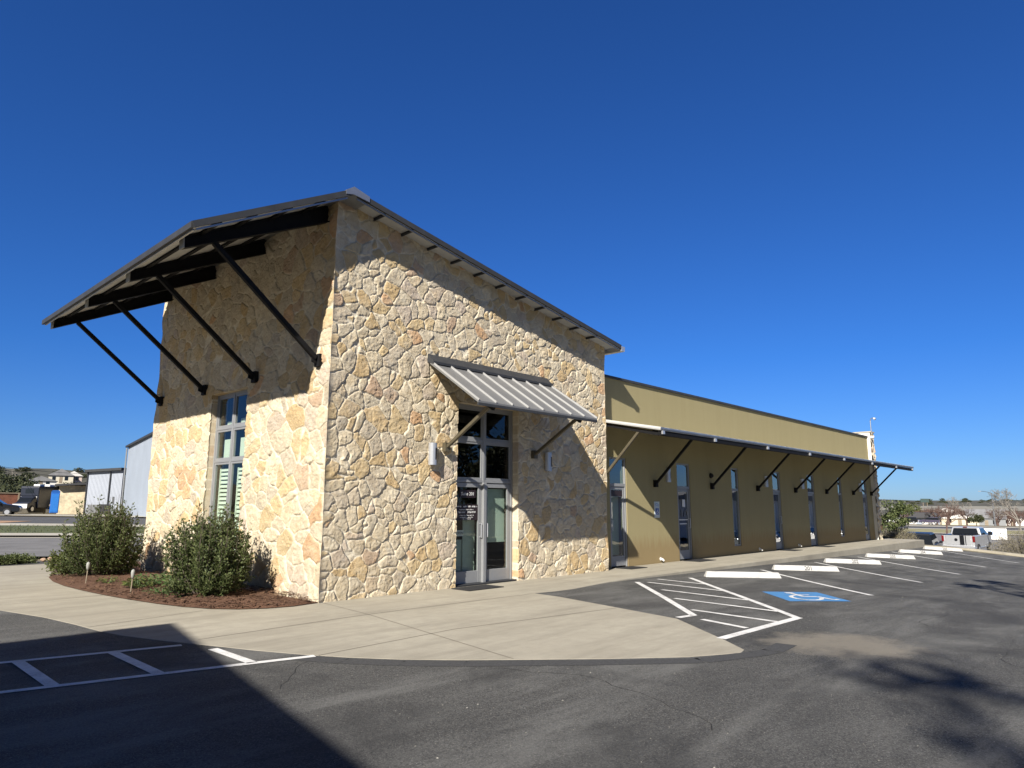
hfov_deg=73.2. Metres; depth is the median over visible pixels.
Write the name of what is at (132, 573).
stake light
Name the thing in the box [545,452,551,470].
wall sconce
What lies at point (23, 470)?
oak tree
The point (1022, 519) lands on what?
brush tree
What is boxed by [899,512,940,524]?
open garage
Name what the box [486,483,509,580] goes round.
door
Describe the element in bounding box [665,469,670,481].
wall sconce
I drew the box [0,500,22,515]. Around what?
parked car
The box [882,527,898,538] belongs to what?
dry shrub
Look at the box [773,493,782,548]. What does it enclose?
door
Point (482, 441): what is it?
entrance transom window
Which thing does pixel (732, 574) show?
wheel stop
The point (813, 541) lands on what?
door
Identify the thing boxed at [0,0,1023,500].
sky
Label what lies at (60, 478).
house
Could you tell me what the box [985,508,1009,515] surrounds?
brush tree
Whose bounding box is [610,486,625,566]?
door
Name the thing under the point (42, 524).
walk
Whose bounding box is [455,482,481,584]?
door
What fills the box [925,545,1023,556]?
lot kerb
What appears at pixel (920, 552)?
wheel stop
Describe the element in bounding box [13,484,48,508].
oak tree
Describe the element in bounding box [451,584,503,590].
doormat
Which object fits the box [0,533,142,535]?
kerb
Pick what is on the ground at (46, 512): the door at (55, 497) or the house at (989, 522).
the house at (989, 522)
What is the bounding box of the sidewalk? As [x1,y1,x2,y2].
[0,539,924,659]
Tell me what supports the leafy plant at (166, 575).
on the mulch bed
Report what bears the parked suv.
on the lot at (938, 536)
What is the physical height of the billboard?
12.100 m
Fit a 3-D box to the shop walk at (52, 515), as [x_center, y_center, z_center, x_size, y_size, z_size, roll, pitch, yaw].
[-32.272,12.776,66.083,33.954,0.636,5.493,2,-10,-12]
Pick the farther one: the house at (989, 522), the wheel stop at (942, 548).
the house at (989, 522)
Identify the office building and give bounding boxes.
[42,187,913,602]
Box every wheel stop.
[704,571,780,578]
[772,565,839,571]
[824,558,881,564]
[865,553,914,558]
[898,549,942,554]
[923,546,962,551]
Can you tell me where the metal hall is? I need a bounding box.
[83,432,152,517]
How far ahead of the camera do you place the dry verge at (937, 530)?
98.11 m
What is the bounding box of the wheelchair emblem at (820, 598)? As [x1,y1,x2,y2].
[784,592,839,599]
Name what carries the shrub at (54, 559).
on the mulch bed
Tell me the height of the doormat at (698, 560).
0.013 m
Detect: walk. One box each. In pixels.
[0,514,143,516]
[0,523,144,526]
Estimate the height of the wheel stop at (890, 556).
0.135 m
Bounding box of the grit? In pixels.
[4,574,1012,767]
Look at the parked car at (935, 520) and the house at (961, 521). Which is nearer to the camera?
the parked car at (935, 520)
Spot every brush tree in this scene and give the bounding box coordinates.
[925,504,945,524]
[933,504,961,524]
[956,509,975,524]
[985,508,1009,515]
[987,511,1006,525]
[1000,508,1022,525]
[1006,513,1020,525]
[1009,514,1023,524]
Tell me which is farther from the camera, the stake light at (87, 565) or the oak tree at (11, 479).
the oak tree at (11, 479)
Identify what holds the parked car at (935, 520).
on the ground at (46, 512)
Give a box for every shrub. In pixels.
[41,549,70,575]
[54,494,149,576]
[157,499,256,597]
[882,526,917,538]
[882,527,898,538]
[985,527,1023,553]
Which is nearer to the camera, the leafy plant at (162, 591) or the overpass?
the leafy plant at (162, 591)
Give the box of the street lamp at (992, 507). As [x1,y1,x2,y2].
[978,491,995,525]
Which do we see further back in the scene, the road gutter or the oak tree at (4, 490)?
the oak tree at (4, 490)
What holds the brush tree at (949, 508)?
on the ground at (46, 512)
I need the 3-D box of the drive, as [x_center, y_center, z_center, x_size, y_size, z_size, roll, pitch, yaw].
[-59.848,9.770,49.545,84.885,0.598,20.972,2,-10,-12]
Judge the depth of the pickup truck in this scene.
47.56 m
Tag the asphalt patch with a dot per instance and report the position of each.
(773, 648)
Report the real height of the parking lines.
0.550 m
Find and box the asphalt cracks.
[280,574,1023,729]
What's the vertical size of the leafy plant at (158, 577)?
0.242 m
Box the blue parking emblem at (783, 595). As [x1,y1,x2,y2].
[765,592,847,600]
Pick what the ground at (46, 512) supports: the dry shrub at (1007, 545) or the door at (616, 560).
the dry shrub at (1007, 545)
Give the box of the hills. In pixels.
[0,468,1023,514]
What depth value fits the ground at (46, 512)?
70.94 m
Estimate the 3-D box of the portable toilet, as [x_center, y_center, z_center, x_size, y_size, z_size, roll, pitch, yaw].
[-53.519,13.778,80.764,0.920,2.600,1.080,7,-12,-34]
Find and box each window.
[208,389,247,551]
[457,403,512,483]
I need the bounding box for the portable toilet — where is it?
[49,490,59,512]
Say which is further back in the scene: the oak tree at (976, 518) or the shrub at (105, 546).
the oak tree at (976, 518)
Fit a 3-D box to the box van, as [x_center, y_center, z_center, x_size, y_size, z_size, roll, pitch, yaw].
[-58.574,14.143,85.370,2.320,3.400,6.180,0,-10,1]
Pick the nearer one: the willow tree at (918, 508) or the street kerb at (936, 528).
the street kerb at (936, 528)
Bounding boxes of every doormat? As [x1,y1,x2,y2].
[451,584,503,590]
[617,566,647,568]
[683,559,713,561]
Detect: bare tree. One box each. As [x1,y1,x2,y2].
[936,504,964,533]
[943,497,970,510]
[986,488,1021,530]
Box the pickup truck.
[941,526,992,550]
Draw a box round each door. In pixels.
[50,494,58,511]
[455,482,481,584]
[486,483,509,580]
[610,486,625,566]
[677,489,690,559]
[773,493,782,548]
[808,494,816,545]
[863,496,869,539]
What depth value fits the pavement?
137.28 m
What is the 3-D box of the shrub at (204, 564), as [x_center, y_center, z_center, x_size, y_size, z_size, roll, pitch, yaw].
[-5.322,2.895,12.094,1.900,1.798,1.576,-9,-14,42]
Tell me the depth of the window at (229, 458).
14.87 m
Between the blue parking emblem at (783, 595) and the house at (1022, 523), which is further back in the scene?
the house at (1022, 523)
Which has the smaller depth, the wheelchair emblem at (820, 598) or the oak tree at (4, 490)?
the wheelchair emblem at (820, 598)
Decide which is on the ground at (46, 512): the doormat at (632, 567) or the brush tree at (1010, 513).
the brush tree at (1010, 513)
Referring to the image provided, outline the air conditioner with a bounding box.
[87,504,110,514]
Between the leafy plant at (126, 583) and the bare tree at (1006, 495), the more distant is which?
the bare tree at (1006, 495)
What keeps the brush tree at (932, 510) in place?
on the ground at (46, 512)
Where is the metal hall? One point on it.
(107, 483)
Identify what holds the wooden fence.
on the ground at (46, 512)
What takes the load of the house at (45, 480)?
on the ground at (46, 512)
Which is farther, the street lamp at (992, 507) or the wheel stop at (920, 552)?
the street lamp at (992, 507)
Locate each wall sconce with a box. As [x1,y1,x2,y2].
[428,443,436,464]
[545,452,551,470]
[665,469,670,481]
[764,476,768,486]
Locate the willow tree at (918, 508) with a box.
[905,503,922,511]
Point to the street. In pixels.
(951, 527)
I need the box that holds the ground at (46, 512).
[0,508,1023,560]
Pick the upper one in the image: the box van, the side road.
the box van
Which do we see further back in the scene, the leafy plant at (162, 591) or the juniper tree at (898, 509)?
the juniper tree at (898, 509)
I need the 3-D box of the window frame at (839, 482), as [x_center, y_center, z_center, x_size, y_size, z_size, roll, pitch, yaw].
[14.761,5.535,31.096,0.100,2.617,0.500,-9,-14,42]
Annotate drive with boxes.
[0,516,145,524]
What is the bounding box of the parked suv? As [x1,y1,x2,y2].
[909,532,942,545]
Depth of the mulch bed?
11.83 m
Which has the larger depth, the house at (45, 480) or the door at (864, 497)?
the house at (45, 480)
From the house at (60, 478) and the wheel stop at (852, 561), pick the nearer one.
the wheel stop at (852, 561)
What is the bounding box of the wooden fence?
[0,493,45,513]
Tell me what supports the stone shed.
on the ground at (46, 512)
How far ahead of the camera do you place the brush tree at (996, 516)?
173.09 m
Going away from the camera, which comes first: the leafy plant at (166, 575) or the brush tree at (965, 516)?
the leafy plant at (166, 575)
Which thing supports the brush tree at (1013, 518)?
on the ground at (46, 512)
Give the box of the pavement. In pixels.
[887,525,1023,527]
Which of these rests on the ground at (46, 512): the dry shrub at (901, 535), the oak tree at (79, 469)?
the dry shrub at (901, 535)
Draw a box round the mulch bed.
[49,561,316,608]
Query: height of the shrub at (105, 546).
1.870 m
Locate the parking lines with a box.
[0,550,1016,693]
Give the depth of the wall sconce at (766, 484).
25.38 m
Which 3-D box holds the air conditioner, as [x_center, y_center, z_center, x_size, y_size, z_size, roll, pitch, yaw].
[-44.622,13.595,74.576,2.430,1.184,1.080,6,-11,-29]
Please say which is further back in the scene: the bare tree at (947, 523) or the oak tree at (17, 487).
the oak tree at (17, 487)
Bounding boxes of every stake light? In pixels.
[85,562,89,582]
[130,569,134,592]
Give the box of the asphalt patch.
[291,643,796,665]
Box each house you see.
[29,476,57,486]
[48,469,73,483]
[71,471,82,482]
[941,515,978,524]
[964,509,1006,525]
[1006,516,1023,525]
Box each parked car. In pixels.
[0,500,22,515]
[906,517,917,523]
[919,517,939,523]
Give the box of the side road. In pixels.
[0,538,142,556]
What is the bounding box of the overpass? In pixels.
[881,506,1023,510]
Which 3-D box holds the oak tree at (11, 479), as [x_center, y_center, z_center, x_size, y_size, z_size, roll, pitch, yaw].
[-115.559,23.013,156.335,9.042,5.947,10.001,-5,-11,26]
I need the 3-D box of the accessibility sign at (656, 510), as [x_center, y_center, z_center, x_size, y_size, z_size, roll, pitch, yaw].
[4.184,3.620,19.886,0.032,0.460,0.280,-9,-14,42]
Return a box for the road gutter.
[0,537,143,537]
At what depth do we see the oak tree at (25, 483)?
143.96 m
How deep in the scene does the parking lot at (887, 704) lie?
5.90 m
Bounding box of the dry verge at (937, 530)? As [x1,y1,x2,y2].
[890,529,1023,533]
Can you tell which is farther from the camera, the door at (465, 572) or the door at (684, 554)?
the door at (684, 554)
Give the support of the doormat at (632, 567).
on the sidewalk
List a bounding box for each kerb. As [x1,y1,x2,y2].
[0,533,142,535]
[908,528,1022,530]
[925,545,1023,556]
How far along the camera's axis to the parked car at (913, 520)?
180.54 m
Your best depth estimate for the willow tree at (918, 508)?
352.04 m
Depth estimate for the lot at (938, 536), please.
70.50 m
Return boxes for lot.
[0,547,1023,767]
[935,534,1023,549]
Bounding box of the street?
[884,526,1023,529]
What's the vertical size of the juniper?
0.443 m
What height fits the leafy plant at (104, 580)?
0.143 m
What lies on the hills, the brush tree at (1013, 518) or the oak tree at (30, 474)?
the oak tree at (30, 474)
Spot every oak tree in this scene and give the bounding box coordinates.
[0,472,30,486]
[0,484,20,494]
[12,481,44,487]
[13,467,26,471]
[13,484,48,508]
[25,472,39,476]
[72,467,84,471]
[967,513,984,524]
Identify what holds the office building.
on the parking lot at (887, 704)
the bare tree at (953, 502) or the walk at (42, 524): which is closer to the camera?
the walk at (42, 524)
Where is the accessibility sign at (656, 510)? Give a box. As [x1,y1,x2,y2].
[654,501,659,517]
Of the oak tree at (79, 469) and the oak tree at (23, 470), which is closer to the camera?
the oak tree at (23, 470)
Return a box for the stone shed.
[55,483,85,513]
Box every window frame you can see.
[731,468,740,545]
[837,477,844,536]
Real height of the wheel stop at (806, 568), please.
0.135 m
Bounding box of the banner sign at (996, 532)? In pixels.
[984,528,1006,539]
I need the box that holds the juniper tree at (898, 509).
[879,499,913,533]
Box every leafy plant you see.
[96,576,121,583]
[121,576,153,587]
[128,572,167,585]
[142,586,173,593]
[159,571,171,580]
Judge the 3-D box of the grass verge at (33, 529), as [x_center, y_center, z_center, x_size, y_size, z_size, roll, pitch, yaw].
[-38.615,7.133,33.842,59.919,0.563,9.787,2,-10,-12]
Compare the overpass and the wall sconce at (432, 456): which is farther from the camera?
the overpass
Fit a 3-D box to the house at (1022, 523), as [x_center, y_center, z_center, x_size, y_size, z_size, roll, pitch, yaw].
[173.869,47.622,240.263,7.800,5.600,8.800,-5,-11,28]
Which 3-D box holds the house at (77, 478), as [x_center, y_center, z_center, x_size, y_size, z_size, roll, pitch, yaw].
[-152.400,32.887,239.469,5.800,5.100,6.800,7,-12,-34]
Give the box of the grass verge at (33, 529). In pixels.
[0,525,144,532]
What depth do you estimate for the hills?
689.56 m
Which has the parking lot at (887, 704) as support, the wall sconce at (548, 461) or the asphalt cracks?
the asphalt cracks
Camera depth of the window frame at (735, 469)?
23.74 m
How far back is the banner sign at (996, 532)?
70.96 m
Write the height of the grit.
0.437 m
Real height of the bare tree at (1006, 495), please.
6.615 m
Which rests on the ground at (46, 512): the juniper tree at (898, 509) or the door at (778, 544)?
the juniper tree at (898, 509)
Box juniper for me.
[0,552,38,564]
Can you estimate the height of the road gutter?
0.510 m
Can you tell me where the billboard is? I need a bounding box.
[920,499,928,505]
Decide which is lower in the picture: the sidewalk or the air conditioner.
the sidewalk
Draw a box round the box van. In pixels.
[12,484,58,511]

